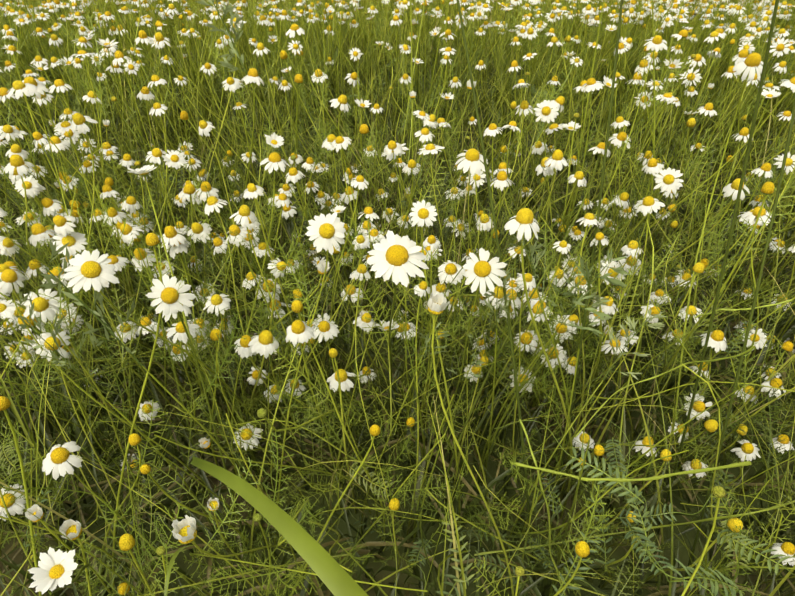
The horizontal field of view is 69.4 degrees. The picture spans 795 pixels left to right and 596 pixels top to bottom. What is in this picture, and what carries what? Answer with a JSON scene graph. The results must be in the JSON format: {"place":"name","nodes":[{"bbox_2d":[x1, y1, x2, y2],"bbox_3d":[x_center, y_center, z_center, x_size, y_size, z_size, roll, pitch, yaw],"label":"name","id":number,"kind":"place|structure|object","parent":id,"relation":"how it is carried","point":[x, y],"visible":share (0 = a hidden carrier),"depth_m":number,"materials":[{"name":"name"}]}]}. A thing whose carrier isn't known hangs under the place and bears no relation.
{"place":"outdoors","nodes":[
{"label":"outdoors","id":0,"kind":"place"},
{"bbox_2d":[0,0,794,595],"bbox_3d":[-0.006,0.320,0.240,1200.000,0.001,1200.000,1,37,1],"label":"meadow","id":1,"kind":"structure","parent":0,"point":[620,552],"depth_m":0.48,"materials":[{"name":"green plant"}]},
{"bbox_2d":[16,0,665,390],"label":"grass panicles","id":2,"kind":"object","parent":1,"relation":"on","point":[50,284],"depth_m":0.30,"materials":[{"name":"green plant"}]},
{"bbox_2d":[0,26,794,595],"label":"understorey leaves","id":3,"kind":"object","parent":1,"relation":"on","point":[356,552],"visible":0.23,"depth_m":0.49,"materials":[{"name":"green plant"}]},
{"bbox_2d":[0,0,794,593],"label":"flower petals","id":4,"kind":"object","parent":1,"relation":"on","point":[44,582],"visible":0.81,"depth_m":0.45,"materials":[{"name":"white plant"}]},
{"bbox_2d":[0,0,794,594],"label":"flower centers","id":5,"kind":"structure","parent":4,"relation":"on","point":[400,256],"depth_m":0.45,"materials":[{"name":"yellow plant"}]},
{"bbox_2d":[0,0,791,575],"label":"chamomile calyx","id":6,"kind":"object","parent":5,"relation":"on","point":[368,132],"visible":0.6,"depth_m":0.56,"materials":[{"name":"green plant"}]},
{"bbox_2d":[0,0,794,595],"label":"flower stems","id":7,"kind":"object","parent":1,"relation":"on","point":[414,68],"visible":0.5,"depth_m":0.54,"materials":[{"name":"green plant"}]},
{"bbox_2d":[0,0,794,595],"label":"leaves","id":8,"kind":"object","parent":7,"relation":"attached to","point":[300,278],"visible":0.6,"depth_m":0.48,"materials":[{"name":"green plant"}]},
{"bbox_2d":[0,0,794,595],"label":"vetch leaves","id":9,"kind":"object","parent":1,"relation":"on","point":[628,488],"visible":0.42,"depth_m":0.30,"materials":[{"name":"green plant"}]}
]}

